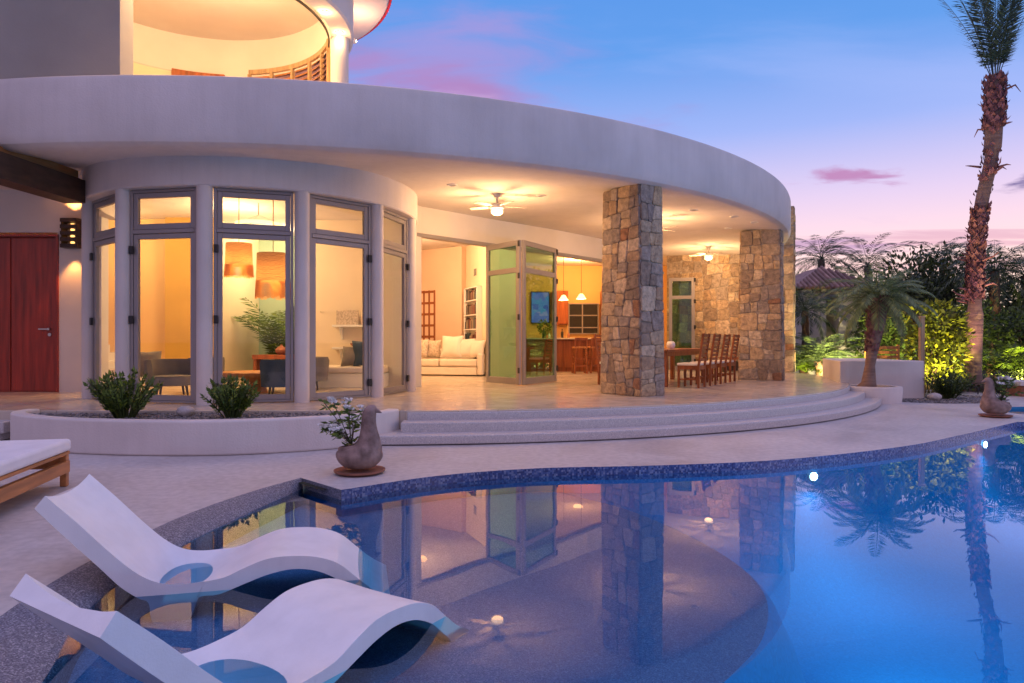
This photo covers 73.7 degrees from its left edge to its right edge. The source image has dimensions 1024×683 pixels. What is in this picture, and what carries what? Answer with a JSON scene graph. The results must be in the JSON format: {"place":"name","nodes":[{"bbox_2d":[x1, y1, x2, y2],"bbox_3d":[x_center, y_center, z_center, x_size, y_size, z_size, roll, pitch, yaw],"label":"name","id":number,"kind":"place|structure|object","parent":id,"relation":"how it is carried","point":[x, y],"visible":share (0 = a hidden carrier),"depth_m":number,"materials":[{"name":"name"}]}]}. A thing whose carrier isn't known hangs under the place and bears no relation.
{"place":"outdoors","nodes":[
{"label":"outdoors","id":0,"kind":"place"},
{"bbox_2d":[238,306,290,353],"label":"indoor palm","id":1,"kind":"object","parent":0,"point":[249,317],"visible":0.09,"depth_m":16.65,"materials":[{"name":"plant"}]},
{"bbox_2d":[0,370,849,428],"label":"terrace floor","id":2,"kind":"structure","parent":0,"point":[475,393],"depth_m":11.42,"materials":[{"name":"stone"}]},
{"bbox_2d":[140,351,161,376],"bbox_3d":[-6.750,0.420,12.600,0.500,0.500,0.204,0,-14,-23],"label":"cushion","id":3,"kind":"object","parent":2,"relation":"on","point":[150,355],"visible":0.29,"depth_m":12.57,"materials":[{"name":"grey fabric"}]},
{"bbox_2d":[143,359,189,394],"bbox_3d":[-5.780,0.611,11.572,0.834,0.622,0.790,0,0,-34],"label":"tub chair","id":4,"kind":"object","parent":2,"relation":"on","point":[172,372],"visible":0.69,"depth_m":11.59,"materials":[{"name":"grey fabric"}]},
{"bbox_2d":[223,370,267,392],"bbox_3d":[-4.620,0.730,12.300,1.200,0.380,1.200,0,0,0],"label":"table","id":5,"kind":"object","parent":2,"relation":"on","point":[252,376],"visible":0.45,"depth_m":12.12,"materials":[{"name":"brown wood"}]},
{"bbox_2d":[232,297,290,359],"bbox_3d":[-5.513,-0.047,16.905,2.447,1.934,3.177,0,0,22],"label":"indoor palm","id":6,"kind":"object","parent":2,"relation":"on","point":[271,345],"visible":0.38,"depth_m":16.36,"materials":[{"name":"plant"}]},
{"bbox_2d":[252,354,290,369],"bbox_3d":[-5.425,0.610,15.600,0.850,0.620,0.500,0,0,0],"label":"console table","id":7,"kind":"object","parent":2,"relation":"on","point":[256,361],"visible":0.4,"depth_m":15.35,"materials":[{"name":"brown wood"}]},
{"bbox_2d":[260,360,290,393],"bbox_3d":[-3.833,0.611,11.524,0.834,0.622,0.790,0,0,-26],"label":"tub chair","id":8,"kind":"object","parent":2,"relation":"on","point":[272,373],"visible":0.44,"depth_m":11.15,"materials":[{"name":"grey fabric"}]},
{"bbox_2d":[316,357,328,389],"bbox_3d":[-3.920,0.611,13.122,0.790,0.622,0.834,0,0,-16],"label":"tub chair","id":9,"kind":"object","parent":2,"relation":"on","point":[322,366],"visible":0.44,"depth_m":12.91,"materials":[{"name":"grey fabric"}]},
{"bbox_2d":[316,365,388,387],"bbox_3d":[-3.250,0.710,14.075,1.400,0.420,1.050,0,0,0],"label":"sofa","id":10,"kind":"object","parent":2,"relation":"on","point":[339,376],"visible":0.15,"depth_m":13.55,"materials":[{"name":"white"}]},
{"bbox_2d":[341,346,360,366],"bbox_3d":[-3.220,0.300,13.720,0.420,0.420,0.204,0,-17,11],"label":"cushion","id":11,"kind":"object","parent":10,"relation":"on","point":[348,358],"visible":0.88,"depth_m":13.64,"materials":[{"name":"grey fabric"}]},
{"bbox_2d":[352,341,361,365],"bbox_3d":[-2.950,0.240,13.750,0.520,0.520,0.204,0,-11,-29],"label":"cushion","id":12,"kind":"object","parent":10,"relation":"on","point":[357,347],"visible":0.41,"depth_m":13.61,"materials":[{"name":"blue fabric"}]},
{"bbox_2d":[0,0,795,404],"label":"house","id":13,"kind":"structure","parent":2,"relation":"on","point":[158,148],"depth_m":11.76,"materials":[{"name":"paint"}]},
{"bbox_2d":[0,237,55,391],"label":"entrance door","id":14,"kind":"structure","parent":13,"relation":"in","point":[27,264],"depth_m":12.43,"materials":[{"name":"red wood"}]},
{"bbox_2d":[60,218,80,248],"bbox_3d":[-7.945,-1.950,12.305,0.310,0.530,0.170,0,0,0],"label":"wall sconce","id":15,"kind":"object","parent":13,"relation":"attached to","point":[65,233],"depth_m":12.22,"materials":[{"name":"black metal"}]},
{"bbox_2d":[89,194,114,397],"bbox_3d":[-6.343,-0.675,10.697,1.121,3.170,0.130,0,0,40],"label":"window","id":16,"kind":"structure","parent":13,"relation":"in","point":[105,237],"depth_m":10.99,"materials":[{"name":"beige metal"}]},
{"bbox_2d":[128,187,195,403],"bbox_3d":[-5.160,-0.675,10.136,1.121,3.170,0.130,0,0,11],"label":"window","id":17,"kind":"structure","parent":13,"relation":"in","point":[138,231],"depth_m":10.14,"materials":[{"name":"beige metal"}]},
{"bbox_2d":[171,68,224,75],"bbox_3d":[-7.089,-4.595,15.443,1.113,2.980,0.152,0,0,-20],"label":"wooden door","id":18,"kind":"structure","parent":13,"relation":"in","point":[174,71],"depth_m":15.35,"materials":[{"name":"brown wood"}]},
{"bbox_2d":[224,242,253,278],"bbox_3d":[-5.200,-1.984,13.000,0.535,1.539,0.535,0,0,0],"label":"woven pendant lamp","id":19,"kind":"object","parent":13,"relation":"hanging from","point":[239,254],"visible":1,"depth_m":12.81,"materials":[{"name":"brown wood"}]},
{"bbox_2d":[213,188,293,402],"bbox_3d":[-3.853,-0.675,10.209,1.121,3.170,0.130,0,0,-18],"label":"window","id":20,"kind":"structure","parent":13,"relation":"in","point":[221,230],"depth_m":10.19,"materials":[{"name":"beige metal"}]},
{"bbox_2d":[235,203,281,225],"bbox_3d":[-5.050,-2.524,13.600,0.880,0.458,0.880,0,0,0],"label":"ring chandelier","id":21,"kind":"object","parent":13,"relation":"hanging from","point":[249,220],"visible":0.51,"depth_m":13.23,"materials":[{"name":"white"}]},
{"bbox_2d":[255,200,290,299],"bbox_3d":[-4.250,-1.752,12.150,0.615,2.003,0.615,0,0,0],"label":"woven pendant lamp","id":22,"kind":"object","parent":13,"relation":"hanging from","point":[270,267],"visible":0.84,"depth_m":11.90,"materials":[{"name":"orange wicker"}]},
{"bbox_2d":[247,38,329,81],"bbox_3d":[-4.775,-5.455,14.983,2.856,1.500,0.488,0,0,36],"label":"louvre window","id":23,"kind":"structure","parent":13,"relation":"in","point":[319,70],"depth_m":14.95,"materials":[{"name":"brown wood"}]},
{"bbox_2d":[310,194,371,400],"bbox_3d":[-2.741,-0.675,10.899,0.130,3.170,1.121,0,0,44],"label":"window","id":24,"kind":"structure","parent":13,"relation":"in","point":[362,241],"depth_m":10.98,"materials":[{"name":"beige metal"}]},
{"bbox_2d":[332,325,361,339],"bbox_3d":[-3.485,-0.210,15.358,1.070,0.330,0.277,0,0,0],"label":"wall shelf","id":25,"kind":"object","parent":13,"relation":"attached to","point":[341,329],"depth_m":15.22,"materials":[{"name":"white paint"}]},
{"bbox_2d":[336,310,358,324],"bbox_3d":[-3.700,-0.540,15.360,0.500,0.329,0.040,0,0,0],"label":"picture frame","id":26,"kind":"object","parent":25,"relation":"on","point":[347,317],"visible":1,"depth_m":15.34,"materials":[{"name":"fabric"}]},
{"bbox_2d":[384,209,408,394],"bbox_3d":[-2.094,-0.675,12.037,0.130,3.170,1.121,0,0,15],"label":"window","id":27,"kind":"structure","parent":13,"relation":"in","point":[391,248],"depth_m":12.46,"materials":[{"name":"beige metal"}]},
{"bbox_2d":[470,193,526,214],"bbox_3d":[-0.266,-2.555,12.775,1.089,0.391,1.074,0,0,0],"label":"ceiling fan","id":28,"kind":"object","parent":13,"relation":"hanging from","point":[496,208],"visible":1,"depth_m":12.67,"materials":[{"name":"white paint"}]},
{"bbox_2d":[486,240,520,384],"bbox_3d":[-0.194,-0.610,14.707,0.080,3.030,1.228,0,0,-38],"label":"folding door","id":29,"kind":"structure","parent":13,"relation":"in","point":[492,379],"depth_m":14.63,"materials":[{"name":"beige metal"}]},
{"bbox_2d":[521,240,557,384],"bbox_3d":[0.626,-0.610,14.953,0.080,3.030,1.589,0,0,30],"label":"folding door","id":30,"kind":"structure","parent":13,"relation":"in","point":[540,379],"depth_m":14.67,"materials":[{"name":"beige metal"}]},
{"bbox_2d":[531,292,549,322],"bbox_3d":[1.020,-1.230,24.740,0.680,1.150,0.100,0,0,0],"label":"television","id":31,"kind":"object","parent":13,"relation":"attached to","point":[540,305],"visible":0.94,"depth_m":24.69,"materials":[{"name":"plastic"}]},
{"bbox_2d":[552,291,567,324],"bbox_3d":[1.725,-1.205,24.530,0.550,1.200,0.520,0,0,0],"label":"wall cabinet","id":32,"kind":"object","parent":13,"relation":"attached to","point":[562,310],"depth_m":24.27,"materials":[{"name":"brown wood"}]},
{"bbox_2d":[557,292,566,323],"bbox_3d":[1.725,-1.205,24.284,0.490,1.140,0.028,0,0,0],"label":"door front","id":33,"kind":"structure","parent":32,"relation":"in","point":[561,304],"depth_m":24.27,"materials":[{"name":"brown wood"}]},
{"bbox_2d":[568,303,598,333],"bbox_3d":[2.590,-0.825,24.748,1.100,1.120,0.105,0,0,0],"label":"kitchen window","id":34,"kind":"structure","parent":13,"relation":"in","point":[583,318],"depth_m":24.74,"materials":[{"name":"beige plastic"}]},
{"bbox_2d":[669,277,695,369],"bbox_3d":[5.347,-0.550,21.437,0.826,2.910,0.080,0,0,15],"label":"folding door","id":35,"kind":"structure","parent":13,"relation":"in","point":[693,279],"depth_m":21.35,"materials":[{"name":"beige metal"}]},
{"bbox_2d":[421,290,434,340],"bbox_3d":[-2.581,-0.305,20.675,0.910,2.450,0.265,0,0,35],"label":"lattice cabinet","id":36,"kind":"object","parent":2,"relation":"on","point":[424,325],"visible":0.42,"depth_m":20.46,"materials":[{"name":"brown wood"}]},
{"bbox_2d":[421,349,484,374],"bbox_3d":[-2.387,0.545,18.827,3.520,0.690,1.050,0,0,14],"label":"sectional sofa","id":37,"kind":"object","parent":2,"relation":"on","point":[449,366],"visible":0.38,"depth_m":18.22,"materials":[{"name":"beige fabric"}]},
{"bbox_2d":[422,340,441,357],"bbox_3d":[-2.200,0.200,18.780,0.500,0.500,0.204,0,-16,6],"label":"cushion","id":38,"kind":"object","parent":37,"relation":"on","point":[433,349],"visible":0.73,"depth_m":18.69,"materials":[{"name":"fabric"}]},
{"bbox_2d":[440,336,463,357],"bbox_3d":[-1.620,0.140,18.420,0.620,0.620,0.204,0,-16,17],"label":"cushion","id":39,"kind":"object","parent":37,"relation":"on","point":[450,346],"visible":1,"depth_m":18.34,"materials":[{"name":"beige fabric"}]},
{"bbox_2d":[455,338,475,357],"bbox_3d":[-1.250,0.180,18.360,0.540,0.540,0.204,0,-16,9],"label":"cushion","id":40,"kind":"object","parent":37,"relation":"on","point":[465,344],"visible":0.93,"depth_m":18.27,"materials":[{"name":"beige fabric"}]},
{"bbox_2d":[467,340,485,357],"bbox_3d":[-0.950,0.200,18.250,0.500,0.500,0.204,0,-16,29],"label":"cushion","id":41,"kind":"object","parent":37,"relation":"on","point":[476,347],"visible":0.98,"depth_m":18.16,"materials":[{"name":"beige fabric"}]},
{"bbox_2d":[464,286,481,375],"bbox_3d":[-1.097,-0.295,19.025,0.156,2.430,1.200,0,0,-21],"label":"bookcase","id":42,"kind":"object","parent":2,"relation":"on","point":[478,314],"visible":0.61,"depth_m":18.48,"materials":[{"name":"white paint"}]},
{"bbox_2d":[571,338,587,373],"bbox_3d":[1.962,0.406,19.727,0.424,1.031,0.449,0,0,-6],"label":"bar stool","id":43,"kind":"object","parent":2,"relation":"on","point":[585,362],"visible":0.99,"depth_m":19.59,"materials":[{"name":"brown wood"}]},
{"bbox_2d":[587,338,600,372],"bbox_3d":[2.426,0.406,19.978,0.424,1.031,0.449,0,0,-14],"label":"bar stool","id":44,"kind":"object","parent":2,"relation":"on","point":[590,356],"visible":0.47,"depth_m":19.81,"materials":[{"name":"brown wood"}]},
{"bbox_2d":[593,334,600,384],"bbox_3d":[2.100,0.378,14.700,0.556,1.083,0.450,0,0,32],"label":"dining chair","id":45,"kind":"object","parent":2,"relation":"on","point":[598,354],"visible":0.27,"depth_m":14.62,"materials":[{"name":"brown wood"}]},
{"bbox_2d":[664,348,710,386],"bbox_3d":[3.510,0.540,15.234,1.000,0.760,3.100,0,0,32],"label":"dining table","id":46,"kind":"object","parent":2,"relation":"on","point":[672,353],"visible":0.45,"depth_m":14.74,"materials":[{"name":"brown wood"}]},
{"bbox_2d":[677,333,710,387],"bbox_3d":[3.656,0.378,13.727,0.556,1.083,0.450,0,0,32],"label":"dining chair","id":47,"kind":"object","parent":2,"relation":"on","point":[698,366],"visible":1,"depth_m":13.62,"materials":[{"name":"brown wood"}]},
{"bbox_2d":[690,334,720,385],"bbox_3d":[4.080,0.378,14.406,0.556,1.083,0.450,0,0,32],"label":"dining chair","id":48,"kind":"object","parent":2,"relation":"on","point":[710,364],"visible":0.75,"depth_m":14.31,"materials":[{"name":"brown wood"}]},
{"bbox_2d":[701,334,730,383],"bbox_3d":[4.504,0.378,15.084,0.556,1.083,0.450,0,0,32],"label":"dining chair","id":49,"kind":"object","parent":2,"relation":"on","point":[720,364],"visible":0.67,"depth_m":14.99,"materials":[{"name":"brown wood"}]},
{"bbox_2d":[711,334,739,381],"bbox_3d":[4.928,0.378,15.762,0.556,1.083,0.450,0,0,32],"label":"dining chair","id":50,"kind":"object","parent":2,"relation":"on","point":[730,362],"visible":0.64,"depth_m":15.69,"materials":[{"name":"brown wood"}]},
{"bbox_2d":[0,390,1023,615],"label":"pool deck","id":51,"kind":"structure","parent":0,"point":[152,492],"depth_m":7.37,"materials":[{"name":"concrete"}]},
{"bbox_2d":[0,420,9,440],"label":"side steps","id":52,"kind":"structure","parent":51,"relation":"on","point":[4,429],"depth_m":8.89,"materials":[{"name":"paint"}]},
{"bbox_2d":[0,439,70,502],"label":"sun daybed","id":53,"kind":"object","parent":51,"relation":"on","point":[50,458],"visible":1,"depth_m":5.57,"materials":[{"name":"fabric"}]},
{"bbox_2d":[10,409,398,455],"bbox_3d":[-3.982,1.095,8.419,4.952,0.400,1.436,0,0,0],"label":"raised planter","id":54,"kind":"object","parent":51,"relation":"on","point":[168,437],"visible":0.75,"depth_m":7.82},
{"bbox_2d":[34,412,336,418],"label":"gravel","id":55,"kind":"structure","parent":54,"relation":"in","point":[197,415],"depth_m":8.76,"materials":[{"name":"gravel"}]},
{"bbox_2d":[82,367,163,418],"bbox_3d":[-4.822,0.637,8.522,0.862,0.655,0.932,0,0,-25],"label":"planter shrub","id":56,"kind":"object","parent":55,"relation":"on","point":[114,396],"visible":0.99,"depth_m":8.40,"materials":[{"name":"green plant"}]},
{"bbox_2d":[176,406,194,415],"bbox_3d":[-4.163,0.895,8.716,0.239,0.144,0.178,0,0,0],"label":"rock","id":57,"kind":"object","parent":55,"relation":"on","point":[185,411],"visible":0.87,"depth_m":8.66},
{"bbox_2d":[200,373,260,417],"bbox_3d":[-3.546,0.679,8.545,0.711,0.571,0.728,0,0,37],"label":"planter shrub","id":58,"kind":"object","parent":55,"relation":"on","point":[231,399],"visible":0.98,"depth_m":8.49,"materials":[{"name":"green plant"}]},
{"bbox_2d":[333,465,384,476],"bbox_3d":[-1.500,1.274,6.720,0.500,0.034,0.500,0,0,0],"label":"saucer","id":59,"kind":"object","parent":51,"relation":"on","point":[374,470],"visible":0.87,"depth_m":6.67,"materials":[{"name":"ceramic"}]},
{"bbox_2d":[336,405,382,468],"bbox_3d":[-1.502,0.928,6.720,0.459,0.615,0.425,0,0,8],"label":"bird planter","id":60,"kind":"object","parent":59,"relation":"on","point":[364,451],"visible":1,"depth_m":6.60,"materials":[{"name":"stone"}]},
{"bbox_2d":[317,396,364,445],"bbox_3d":[-1.695,0.778,6.736,0.500,0.506,0.604,0,0,0],"label":"flowering plant","id":61,"kind":"object","parent":60,"relation":"in","point":[339,432],"visible":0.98,"depth_m":6.72,"materials":[{"name":"white plant"}]},
{"bbox_2d":[379,386,880,444],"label":"terrace steps","id":62,"kind":"structure","parent":51,"relation":"on","point":[423,428],"depth_m":9.33,"materials":[{"name":"paint"}]},
{"bbox_2d":[824,262,938,386],"bbox_3d":[7.855,-0.298,14.765,2.227,2.731,2.253,0,0,0],"label":"palm","id":63,"kind":"object","parent":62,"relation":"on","point":[875,303],"visible":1,"depth_m":14.57,"materials":[{"name":"green plant"}]},
{"bbox_2d":[823,358,923,398],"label":"garden wall","id":64,"kind":"structure","parent":51,"relation":"on","point":[907,376],"depth_m":15.44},
{"bbox_2d":[850,384,902,403],"bbox_3d":[7.720,1.123,14.720,1.240,0.345,1.240,0,0,0],"label":"round planter","id":65,"kind":"object","parent":51,"relation":"on","point":[889,394],"visible":0.56,"depth_m":14.16,"materials":[{"name":"concrete"}]},
{"bbox_2d":[860,297,975,392],"bbox_3d":[10.179,0.098,17.108,2.900,2.473,1.492,0,0,0],"label":"climbing shrub","id":66,"kind":"object","parent":51,"relation":"on","point":[945,333],"visible":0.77,"depth_m":16.95,"materials":[{"name":"green plant"}]},
{"bbox_2d":[930,372,976,391],"bbox_3d":[11.368,1.026,17.525,1.022,0.627,1.094,0,0,-31],"label":"dark shrub","id":67,"kind":"object","parent":51,"relation":"on","point":[972,385],"visible":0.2,"depth_m":17.16,"materials":[{"name":"green plant"}]},
{"bbox_2d":[938,0,1023,391],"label":"tall palm","id":68,"kind":"object","parent":51,"relation":"on","point":[994,106],"visible":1,"depth_m":17.54,"materials":[{"name":"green plant"}]},
{"bbox_2d":[978,413,1012,417],"bbox_3d":[8.300,1.274,11.720,0.500,0.034,0.500,0,0,0],"label":"saucer","id":69,"kind":"object","parent":51,"relation":"on","point":[995,415],"visible":0.98,"depth_m":11.71,"materials":[{"name":"ceramic"}]},
{"bbox_2d":[980,378,1011,413],"bbox_3d":[8.302,0.928,11.720,0.459,0.615,0.425,0,0,8],"label":"bird planter","id":70,"kind":"object","parent":69,"relation":"on","point":[991,402],"visible":1,"depth_m":11.64,"materials":[{"name":"stone"}]},
{"bbox_2d":[994,376,1023,401],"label":"flowering plant","id":71,"kind":"object","parent":70,"relation":"in","point":[1005,382],"visible":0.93,"depth_m":11.68,"materials":[{"name":"white plant"}]},
{"bbox_2d":[997,380,1023,396],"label":"raised ledge","id":72,"kind":"object","parent":51,"relation":"on","point":[1020,383],"visible":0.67,"depth_m":16.11,"materials":[{"name":"ceramic"}]},
{"bbox_2d":[526,338,601,371],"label":"kitchen island","id":73,"kind":"structure","parent":0,"point":[539,354],"depth_m":20.88,"materials":[{"name":"brown wood"}]},
{"bbox_2d":[300,346,1012,489],"bbox_3d":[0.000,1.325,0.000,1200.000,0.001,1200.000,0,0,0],"label":"ground","id":74,"kind":"structure","parent":0,"point":[321,488],"depth_m":6.39,"materials":[{"name":"soil"}]},
{"bbox_2d":[795,347,830,373],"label":"areca palm","id":75,"kind":"object","parent":74,"relation":"on","point":[803,367],"visible":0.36,"depth_m":21.44,"materials":[{"name":"green plant"}]},
{"bbox_2d":[795,278,856,372],"bbox_3d":[9.643,-0.352,22.693,3.185,3.380,2.962,0,0,18],"label":"garden palm","id":76,"kind":"object","parent":74,"relation":"on","point":[804,312],"visible":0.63,"depth_m":22.38,"materials":[{"name":"green plant"}]},
{"bbox_2d":[795,332,860,375],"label":"garden palm","id":77,"kind":"object","parent":74,"relation":"on","point":[817,359],"visible":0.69,"depth_m":20.77,"materials":[{"name":"green plant"}]},
{"bbox_2d":[795,337,864,371],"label":"areca palm","id":78,"kind":"object","parent":74,"relation":"on","point":[835,348],"visible":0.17,"depth_m":21.82,"materials":[{"name":"green plant"}]},
{"bbox_2d":[795,231,866,275],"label":"garden palm","id":79,"kind":"object","parent":74,"relation":"on","point":[821,261],"visible":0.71,"depth_m":29.86,"materials":[{"name":"green plant"}]},
{"bbox_2d":[793,266,870,374],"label":"garden outbuilding","id":80,"kind":"structure","parent":74,"relation":"on","point":[807,280],"depth_m":25.00,"materials":[{"name":"brown wood"}]},
{"bbox_2d":[834,335,908,359],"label":"areca palm","id":81,"kind":"object","parent":74,"relation":"on","point":[860,355],"visible":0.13,"depth_m":21.77,"materials":[{"name":"green plant"}]},
{"bbox_2d":[825,233,919,279],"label":"garden palm","id":82,"kind":"object","parent":74,"relation":"on","point":[877,257],"visible":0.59,"depth_m":28.85,"materials":[{"name":"green plant"}]},
{"bbox_2d":[865,345,899,359],"bbox_3d":[10.530,0.710,19.125,0.960,1.230,0.650,0,0,0],"label":"garden bench","id":83,"kind":"object","parent":74,"relation":"on","point":[897,353],"visible":0.19,"depth_m":19.35,"materials":[{"name":"brown wood"}]},
{"bbox_2d":[848,263,941,353],"bbox_3d":[13.024,-0.636,23.181,2.772,3.927,2.425,0,0,0],"label":"broadleaf tree","id":84,"kind":"object","parent":74,"relation":"on","point":[860,324],"visible":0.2,"depth_m":22.90,"materials":[{"name":"green plant"}]},
{"bbox_2d":[858,288,932,359],"bbox_3d":[11.961,-0.244,21.362,2.339,3.165,1.849,0,0,-29],"label":"broadleaf tree","id":85,"kind":"object","parent":74,"relation":"on","point":[892,337],"visible":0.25,"depth_m":21.13,"materials":[{"name":"green plant"}]},
{"bbox_2d":[847,240,965,356],"bbox_3d":[14.082,-1.106,23.977,4.175,4.866,3.492,0,0,0],"label":"broadleaf tree","id":86,"kind":"object","parent":74,"relation":"on","point":[934,275],"visible":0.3,"depth_m":23.69,"materials":[{"name":"green plant"}]},
{"bbox_2d":[898,237,987,370],"bbox_3d":[19.187,-1.700,30.448,3.552,6.059,3.278,0,0,0],"label":"garden palm","id":87,"kind":"object","parent":74,"relation":"on","point":[938,245],"visible":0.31,"depth_m":30.46,"materials":[{"name":"green plant"}]},
{"bbox_2d":[910,299,1000,369],"bbox_3d":[13.218,-0.038,20.392,2.345,2.733,2.167,0,0,0],"label":"broadleaf tree","id":88,"kind":"object","parent":74,"relation":"on","point":[987,324],"visible":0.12,"depth_m":19.89,"materials":[{"name":"green plant"}]},
{"bbox_2d":[911,243,1016,373],"bbox_3d":[16.979,-1.169,25.931,4.248,4.992,3.394,0,0,0],"label":"broadleaf tree","id":89,"kind":"object","parent":74,"relation":"on","point":[1005,301],"visible":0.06,"depth_m":25.41,"materials":[{"name":"green plant"}]},
{"bbox_2d":[921,240,1023,378],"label":"garden palm","id":90,"kind":"object","parent":74,"relation":"on","point":[994,294],"visible":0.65,"depth_m":22.37,"materials":[{"name":"green plant"}]},
{"bbox_2d":[948,344,1023,376],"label":"areca palm","id":91,"kind":"object","parent":74,"relation":"on","point":[1004,366],"visible":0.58,"depth_m":18.49,"materials":[{"name":"green plant"}]},
{"bbox_2d":[953,244,1023,375],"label":"garden palm","id":92,"kind":"object","parent":74,"relation":"on","point":[1021,275],"visible":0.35,"depth_m":22.86,"materials":[{"name":"green plant"}]},
{"bbox_2d":[957,335,1023,376],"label":"areca palm","id":93,"kind":"object","parent":74,"relation":"on","point":[1005,348],"visible":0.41,"depth_m":19.26,"materials":[{"name":"green plant"}]},
{"bbox_2d":[974,369,1023,393],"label":"dark shrub","id":94,"kind":"object","parent":74,"relation":"on","point":[994,379],"visible":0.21,"depth_m":17.10,"materials":[{"name":"green plant"}]},
{"bbox_2d":[983,305,1023,369],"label":"broadleaf tree","id":95,"kind":"object","parent":74,"relation":"on","point":[1012,324],"visible":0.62,"depth_m":20.52,"materials":[{"name":"green plant"}]},
{"bbox_2d":[304,441,1023,682],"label":"pool basin","id":96,"kind":"object","parent":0,"point":[910,569],"visible":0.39,"depth_m":7.33,"materials":[{"name":"blue paint"}]},
{"bbox_2d":[302,478,340,505],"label":"pool return wall","id":97,"kind":"structure","parent":96,"relation":"on","point":[330,494],"depth_m":6.17,"materials":[{"name":"tile"}]},
{"bbox_2d":[68,491,767,682],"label":"pool ledge","id":98,"kind":"object","parent":96,"relation":"on","point":[541,587],"visible":0.74,"depth_m":4.08,"materials":[{"name":"tile"}]},
{"bbox_2d":[0,478,304,682],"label":"pebble border","id":99,"kind":"object","parent":98,"relation":"on","point":[35,648],"visible":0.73,"depth_m":3.77,"materials":[{"name":"gravel"}]},
{"bbox_2d":[34,474,389,621],"bbox_3d":[-1.682,1.185,4.102,1.850,0.739,0.620,0,0,-13],"label":"pool lounger","id":100,"kind":"object","parent":98,"relation":"on","point":[113,537],"visible":0.91,"depth_m":3.95,"materials":[{"name":"white plastic"}]},
{"bbox_2d":[10,574,467,682],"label":"pool lounger","id":101,"kind":"object","parent":98,"relation":"on","point":[329,630],"visible":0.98,"depth_m":2.94,"materials":[{"name":"white plastic"}]},
{"bbox_2d":[341,422,1016,505],"bbox_3d":[3.471,1.365,8.187,10.867,0.140,0.876,0,0,-26],"label":"pool tile band","id":102,"kind":"object","parent":96,"relation":"attached to","point":[390,489],"visible":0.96,"depth_m":7.11,"materials":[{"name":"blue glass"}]},
{"bbox_2d":[724,556,805,682],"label":"pool ledge slope","id":103,"kind":"structure","parent":96,"relation":"on","point":[772,658],"depth_m":3.55,"materials":[{"name":"blue paint"}]},
{"bbox_2d":[349,0,1023,341],"label":"sky","id":104,"kind":"structure","parent":0,"point":[867,113],"materials":[{"name":"blue"}]},
{"bbox_2d":[902,393,1008,402],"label":"garden gravel","id":105,"kind":"structure","parent":0,"point":[961,398],"depth_m":14.91,"materials":[{"name":"gravel"}]},
{"bbox_2d":[918,316,925,395],"bbox_3d":[9.570,0.365,15.950,0.130,1.920,0.130,0,0,0],"label":"wooden post","id":106,"kind":"object","parent":105,"relation":"on","point":[921,343],"visible":0.65,"depth_m":15.90,"materials":[{"name":"brown wood"}]},
{"bbox_2d":[924,370,971,398],"bbox_3d":[9.800,0.964,15.341,0.909,0.659,0.990,0,0,40],"label":"garden shrub","id":107,"kind":"object","parent":105,"relation":"on","point":[948,387],"visible":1,"depth_m":15.26,"materials":[{"name":"green plant"}]},
{"bbox_2d":[965,427,1023,444],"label":"water","id":108,"kind":"structure","parent":0,"point":[1014,436],"depth_m":9.85,"materials":[{"name":"liquid"}]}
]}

